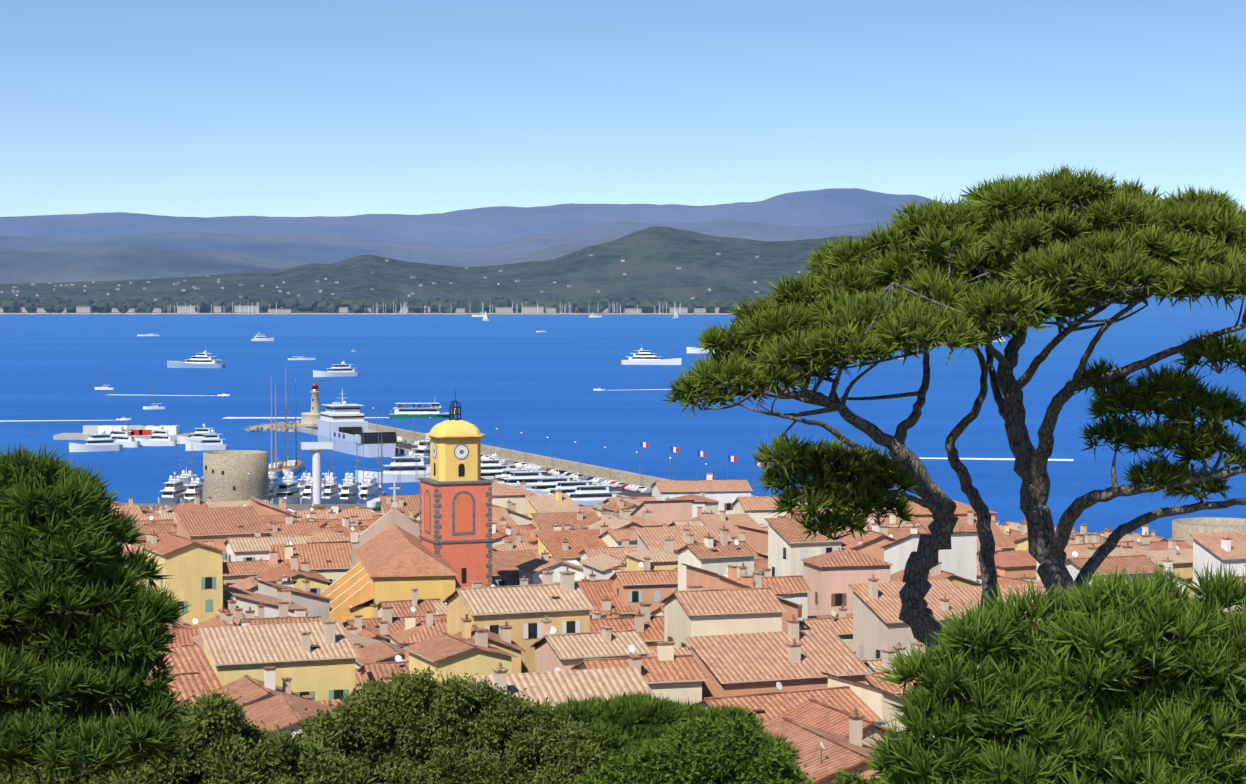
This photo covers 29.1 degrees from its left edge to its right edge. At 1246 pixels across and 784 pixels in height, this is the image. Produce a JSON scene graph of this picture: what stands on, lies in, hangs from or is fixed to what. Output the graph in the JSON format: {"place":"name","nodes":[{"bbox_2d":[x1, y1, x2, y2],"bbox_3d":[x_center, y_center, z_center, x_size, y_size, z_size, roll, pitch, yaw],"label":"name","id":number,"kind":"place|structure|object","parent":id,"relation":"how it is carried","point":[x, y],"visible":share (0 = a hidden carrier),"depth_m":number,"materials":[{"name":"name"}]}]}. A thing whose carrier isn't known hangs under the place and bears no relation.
{"place":"outdoors","nodes":[
{"label":"outdoors","id":0,"kind":"place"},
{"bbox_2d":[0,307,731,313],"bbox_3d":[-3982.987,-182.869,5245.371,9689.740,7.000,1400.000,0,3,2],"label":"coast ground","id":1,"kind":"structure","parent":0,"point":[295,311],"depth_m":4468.41,"materials":[{"name":"beige"}]},
{"bbox_2d":[0,295,768,313],"bbox_3d":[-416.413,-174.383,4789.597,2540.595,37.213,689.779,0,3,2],"label":"tree line","id":2,"kind":"object","parent":1,"relation":"on","point":[376,305],"visible":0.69,"depth_m":4566.48,"materials":[{"name":"beige"}]},
{"bbox_2d":[135,503,596,511],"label":"town ground","id":3,"kind":"structure","parent":0,"point":[295,507],"depth_m":579.79,"materials":[{"name":"beige concrete"}]},
{"bbox_2d":[146,473,398,512],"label":"quay","id":4,"kind":"structure","parent":3,"relation":"on","point":[375,503],"depth_m":566.17,"materials":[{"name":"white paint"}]},
{"bbox_2d":[301,442,332,503],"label":"harbour signal mast","id":5,"kind":"object","parent":3,"relation":"on","point":[316,448],"visible":0.98,"depth_m":582.86,"materials":[{"name":"white metal"}]},
{"bbox_2d":[321,394,493,622],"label":"church","id":6,"kind":"structure","parent":3,"relation":"on","point":[442,551],"depth_m":349.57,"materials":[{"name":"orange paint"}]},
{"bbox_2d":[62,488,1245,783],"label":"town buildings","id":7,"kind":"structure","parent":3,"relation":"on","point":[780,624],"depth_m":274.32,"materials":[{"name":"tile"}]},
{"bbox_2d":[491,471,996,526],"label":"town buildings","id":8,"kind":"structure","parent":3,"relation":"on","point":[733,496],"depth_m":468.63,"materials":[{"name":"tile"}]},
{"bbox_2d":[1172,517,1245,545],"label":"tour vieille","id":9,"kind":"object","parent":3,"relation":"on","point":[1183,528],"visible":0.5,"depth_m":411.52,"materials":[{"name":"stone"}]},
{"bbox_2d":[0,226,868,307],"bbox_3d":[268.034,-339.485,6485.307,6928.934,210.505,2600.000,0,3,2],"label":"hills","id":10,"kind":"structure","parent":0,"point":[654,256],"depth_m":5782.03,"materials":[{"name":"green plant"}]},
{"bbox_2d":[1,253,801,307],"bbox_3d":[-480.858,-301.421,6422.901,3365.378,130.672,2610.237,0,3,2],"label":"hillside houses","id":11,"kind":"structure","parent":10,"relation":"on","point":[387,260],"depth_m":5768.21,"materials":[{"name":"beige"}]},
{"bbox_2d":[0,188,1090,245],"bbox_3d":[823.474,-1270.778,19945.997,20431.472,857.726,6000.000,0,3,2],"label":"mountain","id":12,"kind":"structure","parent":0,"point":[831,207],"depth_m":18977.98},
{"bbox_2d":[0,235,1125,299],"bbox_3d":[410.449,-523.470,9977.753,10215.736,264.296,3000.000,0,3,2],"label":"mountain","id":13,"kind":"structure","parent":0,"point":[84,264],"depth_m":9362.43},
{"bbox_2d":[0,221,1199,293],"bbox_3d":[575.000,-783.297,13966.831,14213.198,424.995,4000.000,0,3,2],"label":"mountain","id":14,"kind":"structure","parent":0,"point":[309,249],"depth_m":13365.08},
{"bbox_2d":[0,293,1245,538],"bbox_3d":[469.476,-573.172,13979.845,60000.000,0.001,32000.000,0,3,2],"label":"sea","id":15,"kind":"structure","parent":0,"point":[512,377],"depth_m":1229.05,"materials":[{"name":"liquid"}]},
{"bbox_2d":[0,417,130,421],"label":"speedboat","id":16,"kind":"object","parent":15,"relation":"on","point":[122,418],"visible":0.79,"depth_m":975.69,"materials":[{"name":"white paint"}]},
{"bbox_2d":[69,428,122,451],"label":"yacht","id":17,"kind":"object","parent":15,"relation":"on","point":[103,441],"visible":0.9,"depth_m":796.20,"materials":[{"name":"white paint"}]},
{"bbox_2d":[95,361,114,389],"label":"sailboat","id":18,"kind":"object","parent":15,"relation":"on","point":[103,388],"visible":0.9,"depth_m":1261.17,"materials":[{"name":"white paint"}]},
{"bbox_2d":[88,425,139,446],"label":"yacht","id":19,"kind":"object","parent":15,"relation":"on","point":[124,438],"visible":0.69,"depth_m":815.59,"materials":[{"name":"white paint"}]},
{"bbox_2d":[53,425,192,439],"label":"jetty sheds","id":20,"kind":"object","parent":15,"relation":"on","point":[139,430],"visible":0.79,"depth_m":860.06,"materials":[{"name":"concrete"}]},
{"bbox_2d":[138,314,160,335],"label":"sailboat","id":21,"kind":"object","parent":15,"relation":"on","point":[149,334],"visible":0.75,"depth_m":2562.17,"materials":[{"name":"white paint"}]},
{"bbox_2d":[143,383,165,408],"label":"sailboat","id":22,"kind":"object","parent":15,"relation":"on","point":[152,407],"visible":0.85,"depth_m":1063.49,"materials":[{"name":"white paint"}]},
{"bbox_2d":[135,426,176,445],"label":"yacht","id":23,"kind":"object","parent":15,"relation":"on","point":[161,437],"visible":0.85,"depth_m":822.15,"materials":[{"name":"white paint"}]},
{"bbox_2d":[110,393,229,395],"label":"speedboat","id":24,"kind":"object","parent":15,"relation":"on","point":[223,394],"visible":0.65,"depth_m":1194.84,"materials":[{"name":"white paint"}]},
{"bbox_2d":[157,475,187,502],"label":"yacht","id":25,"kind":"object","parent":15,"relation":"on","point":[169,494],"visible":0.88,"depth_m":603.31,"materials":[{"name":"white paint"}]},
{"bbox_2d":[179,469,201,488],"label":"yacht","id":26,"kind":"object","parent":15,"relation":"on","point":[185,477],"visible":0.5,"depth_m":623.00,"materials":[{"name":"white paint"}]},
{"bbox_2d":[180,477,202,502],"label":"yacht","id":27,"kind":"object","parent":15,"relation":"on","point":[196,486],"visible":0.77,"depth_m":600.78,"materials":[{"name":"white paint"}]},
{"bbox_2d":[177,424,212,443],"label":"yacht","id":28,"kind":"object","parent":15,"relation":"on","point":[198,433],"visible":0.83,"depth_m":834.05,"materials":[{"name":"white paint"}]},
{"bbox_2d":[167,351,225,367],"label":"yacht","id":29,"kind":"object","parent":15,"relation":"on","point":[204,359],"visible":0.94,"depth_m":1587.45,"materials":[{"name":"white paint"}]},
{"bbox_2d":[186,430,227,450],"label":"yacht","id":30,"kind":"object","parent":15,"relation":"on","point":[212,441],"visible":0.83,"depth_m":800.73,"materials":[{"name":"white paint"}]},
{"bbox_2d":[202,450,269,502],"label":"round stone tower","id":31,"kind":"structure","parent":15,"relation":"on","point":[227,476],"depth_m":585.65,"materials":[{"name":"stone"}]},
{"bbox_2d":[251,333,273,340],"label":"yacht","id":32,"kind":"object","parent":15,"relation":"on","point":[259,337],"visible":0.9,"depth_m":2337.93,"materials":[{"name":"white paint"}]},
{"bbox_2d":[268,477,276,500],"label":"yacht","id":33,"kind":"object","parent":15,"relation":"on","point":[270,489],"visible":0.15,"depth_m":606.34,"materials":[{"name":"white paint"}]},
{"bbox_2d":[268,472,279,490],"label":"yacht","id":34,"kind":"object","parent":15,"relation":"on","point":[270,476],"visible":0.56,"depth_m":625.50,"materials":[{"name":"white paint"}]},
{"bbox_2d":[243,420,316,431],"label":"pier rocks","id":35,"kind":"object","parent":15,"relation":"on","point":[281,427],"visible":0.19,"depth_m":905.80,"materials":[{"name":"beige stone"}]},
{"bbox_2d":[266,378,301,476],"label":"classic schooners","id":36,"kind":"object","parent":15,"relation":"on","point":[279,468],"visible":0.94,"depth_m":700.41,"materials":[{"name":"brown wood"}]},
{"bbox_2d":[271,472,302,503],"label":"yacht","id":37,"kind":"object","parent":15,"relation":"on","point":[288,491],"visible":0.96,"depth_m":600.67,"materials":[{"name":"white paint"}]},
{"bbox_2d":[282,472,298,485],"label":"yacht","id":38,"kind":"object","parent":15,"relation":"on","point":[291,474],"visible":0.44,"depth_m":625.34,"materials":[{"name":"white paint"}]},
{"bbox_2d":[288,324,314,359],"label":"sailboat","id":39,"kind":"object","parent":15,"relation":"on","point":[301,358],"visible":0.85,"depth_m":1753.41,"materials":[{"name":"white paint"}]},
{"bbox_2d":[297,473,311,494],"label":"yacht","id":40,"kind":"object","parent":15,"relation":"on","point":[301,486],"visible":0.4,"depth_m":618.89,"materials":[{"name":"white paint"}]},
{"bbox_2d":[299,477,312,503],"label":"yacht","id":41,"kind":"object","parent":15,"relation":"on","point":[307,497],"visible":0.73,"depth_m":601.74,"materials":[{"name":"white paint"}]},
{"bbox_2d":[188,419,427,498],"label":"sailboat masts","id":42,"kind":"object","parent":15,"relation":"on","point":[330,460],"visible":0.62,"depth_m":613.59,"materials":[{"name":"silver metal"}]},
{"bbox_2d":[322,478,339,503],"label":"yacht","id":43,"kind":"object","parent":15,"relation":"on","point":[331,492],"visible":0.79,"depth_m":603.02,"materials":[{"name":"white paint"}]},
{"bbox_2d":[321,470,341,494],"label":"yacht","id":44,"kind":"object","parent":15,"relation":"on","point":[331,476],"visible":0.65,"depth_m":621.24,"materials":[{"name":"white paint"}]},
{"bbox_2d":[313,361,359,376],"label":"yacht","id":45,"kind":"object","parent":15,"relation":"on","point":[343,369],"visible":0.94,"depth_m":1439.45,"materials":[{"name":"white paint"}]},
{"bbox_2d":[222,403,451,418],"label":"tour boat","id":46,"kind":"object","parent":15,"relation":"on","point":[432,411],"visible":0.88,"depth_m":994.38,"materials":[{"name":"white paint"}]},
{"bbox_2d":[336,477,359,503],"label":"yacht","id":47,"kind":"object","parent":15,"relation":"on","point":[349,494],"visible":0.92,"depth_m":600.65,"materials":[{"name":"white paint"}]},
{"bbox_2d":[339,473,360,494],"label":"yacht","id":48,"kind":"object","parent":15,"relation":"on","point":[352,477],"visible":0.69,"depth_m":621.94,"materials":[{"name":"white paint"}]},
{"bbox_2d":[317,389,396,457],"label":"superyacht","id":49,"kind":"object","parent":15,"relation":"on","point":[344,425],"visible":0.94,"depth_m":801.77,"materials":[{"name":"white metal"}]},
{"bbox_2d":[357,479,376,503],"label":"yacht","id":50,"kind":"object","parent":15,"relation":"on","point":[367,492],"visible":0.83,"depth_m":600.34,"materials":[{"name":"white paint"}]},
{"bbox_2d":[358,472,380,496],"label":"yacht","id":51,"kind":"object","parent":15,"relation":"on","point":[374,481],"visible":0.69,"depth_m":621.57,"materials":[{"name":"white paint"}]},
{"bbox_2d":[358,448,429,482],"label":"yacht","id":52,"kind":"object","parent":15,"relation":"on","point":[405,468],"visible":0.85,"depth_m":671.75,"materials":[{"name":"white paint"}]},
{"bbox_2d":[405,436,429,463],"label":"yacht","id":53,"kind":"object","parent":15,"relation":"on","point":[421,448],"visible":0.42,"depth_m":739.47,"materials":[{"name":"white paint"}]},
{"bbox_2d":[425,452,514,479],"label":"moored yacht","id":54,"kind":"object","parent":15,"relation":"on","point":[492,466],"visible":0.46,"depth_m":661.09,"materials":[{"name":"white paint"}]},
{"bbox_2d":[472,312,483,316],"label":"yacht","id":55,"kind":"object","parent":15,"relation":"on","point":[480,314],"visible":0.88,"depth_m":4086.11,"materials":[{"name":"white paint"}]},
{"bbox_2d":[484,463,526,477],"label":"moored yacht","id":56,"kind":"object","parent":15,"relation":"on","point":[516,464],"visible":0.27,"depth_m":656.56,"materials":[{"name":"white paint"}]},
{"bbox_2d":[489,462,543,483],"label":"moored yacht","id":57,"kind":"object","parent":15,"relation":"on","point":[508,473],"visible":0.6,"depth_m":648.21,"materials":[{"name":"white paint"}]},
{"bbox_2d":[287,423,756,496],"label":"breakwater","id":58,"kind":"object","parent":15,"relation":"on","point":[626,477],"visible":0.17,"depth_m":693.80,"materials":[{"name":"beige concrete"}]},
{"bbox_2d":[301,382,319,423],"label":"lighthouse","id":59,"kind":"object","parent":58,"relation":"on","point":[312,416],"visible":0.83,"depth_m":919.24,"materials":[{"name":"stone"}]},
{"bbox_2d":[498,463,546,488],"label":"moored yacht","id":60,"kind":"object","parent":15,"relation":"on","point":[529,475],"visible":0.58,"depth_m":642.35,"materials":[{"name":"white paint"}]},
{"bbox_2d":[511,468,566,489],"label":"moored yacht","id":61,"kind":"object","parent":15,"relation":"on","point":[552,472],"visible":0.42,"depth_m":629.40,"materials":[{"name":"white paint"}]},
{"bbox_2d":[514,470,572,493],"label":"moored yacht","id":62,"kind":"object","parent":15,"relation":"on","point":[542,485],"visible":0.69,"depth_m":622.34,"materials":[{"name":"white paint"}]},
{"bbox_2d":[527,472,592,495],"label":"moored yacht","id":63,"kind":"object","parent":15,"relation":"on","point":[565,487],"visible":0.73,"depth_m":610.12,"materials":[{"name":"white paint"}]},
{"bbox_2d":[372,408,763,494],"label":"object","id":64,"kind":"object","parent":15,"relation":"on","point":[625,486],"visible":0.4,"depth_m":643.19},
{"bbox_2d":[542,475,619,506],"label":"moored yacht","id":65,"kind":"object","parent":15,"relation":"on","point":[594,494],"visible":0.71,"depth_m":597.60,"materials":[{"name":"white paint"}]},
{"bbox_2d":[589,313,601,316],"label":"yacht","id":66,"kind":"object","parent":15,"relation":"on","point":[593,315],"visible":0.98,"depth_m":4004.03,"materials":[{"name":"white paint"}]},
{"bbox_2d":[594,388,670,390],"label":"speedboat","id":67,"kind":"object","parent":15,"relation":"on","point":[598,389],"visible":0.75,"depth_m":1262.92,"materials":[{"name":"white paint"}]},
{"bbox_2d":[621,348,680,364],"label":"yacht","id":68,"kind":"object","parent":15,"relation":"on","point":[642,356],"visible":0.92,"depth_m":1651.10,"materials":[{"name":"white paint"}]},
{"bbox_2d":[687,346,714,352],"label":"yacht","id":69,"kind":"object","parent":15,"relation":"on","point":[691,350],"visible":0.1,"depth_m":1923.78,"materials":[{"name":"white paint"}]},
{"bbox_2d":[919,457,1073,460],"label":"boat wake","id":70,"kind":"object","parent":15,"relation":"on","point":[999,459],"visible":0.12,"depth_m":758.62,"materials":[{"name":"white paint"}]},
{"bbox_2d":[0,0,1245,217],"label":"sky","id":71,"kind":"structure","parent":0,"point":[177,108],"materials":[{"name":"blue"}]},
{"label":"hill slope ground","id":72,"kind":"structure","parent":0,"visible":0},
{"bbox_2d":[0,440,192,783],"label":"pine","id":73,"kind":"object","parent":72,"relation":"on","point":[36,547],"depth_m":46.33,"materials":[{"name":"green plant"}]},
{"bbox_2d":[175,733,307,783],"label":"olive tree trunk","id":74,"kind":"object","parent":72,"relation":"on","point":[201,776],"depth_m":74.52,"materials":[{"name":"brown wood"}]},
{"bbox_2d":[0,688,359,783],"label":"bush","id":75,"kind":"object","parent":74,"relation":"attached to","point":[250,737],"visible":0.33,"depth_m":73.92,"materials":[{"name":"green plant"}]},
{"bbox_2d":[351,700,539,783],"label":"oak tree trunk","id":76,"kind":"object","parent":72,"relation":"on","point":[502,752],"visible":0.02,"depth_m":91.68,"materials":[{"name":"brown wood"}]},
{"bbox_2d":[295,668,607,783],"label":"bush","id":77,"kind":"object","parent":76,"relation":"attached to","point":[521,770],"visible":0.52,"depth_m":90.80,"materials":[{"name":"green plant"}]},
{"bbox_2d":[661,163,1245,682],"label":"pine","id":78,"kind":"object","parent":72,"relation":"on","point":[825,329],"depth_m":53.82,"materials":[{"name":"green plant"}]},
{"bbox_2d":[860,559,1245,783],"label":"pine","id":79,"kind":"object","parent":72,"relation":"on","point":[1111,631],"depth_m":31.43,"materials":[{"name":"green plant"}]},
{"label":"broadleaf tree trunk","id":80,"kind":"object","parent":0,"visible":0},
{"bbox_2d":[823,765,892,783],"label":"broadleaf tree foliage","id":81,"kind":"object","parent":80,"relation":"attached to","point":[845,777],"visible":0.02,"depth_m":79.94,"materials":[{"name":"green plant"}]},
{"bbox_2d":[834,770,883,783],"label":"broadleaf tree sprigs","id":82,"kind":"object","parent":80,"relation":"attached to","point":[855,777],"depth_m":79.95,"materials":[{"name":"green plant"}]},
{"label":"pine trunk","id":83,"kind":"object","parent":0,"visible":0},
{"bbox_2d":[549,689,804,771],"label":"pine","id":84,"kind":"object","parent":83,"relation":"attached to","point":[640,717],"visible":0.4,"depth_m":103.43,"materials":[{"name":"green plant"}]},
{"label":"broadleaf tree trunk","id":85,"kind":"object","parent":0,"visible":0},
{"bbox_2d":[567,710,816,783],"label":"bush","id":86,"kind":"object","parent":85,"relation":"attached to","point":[731,763],"visible":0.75,"depth_m":84.99,"materials":[{"name":"green plant"}]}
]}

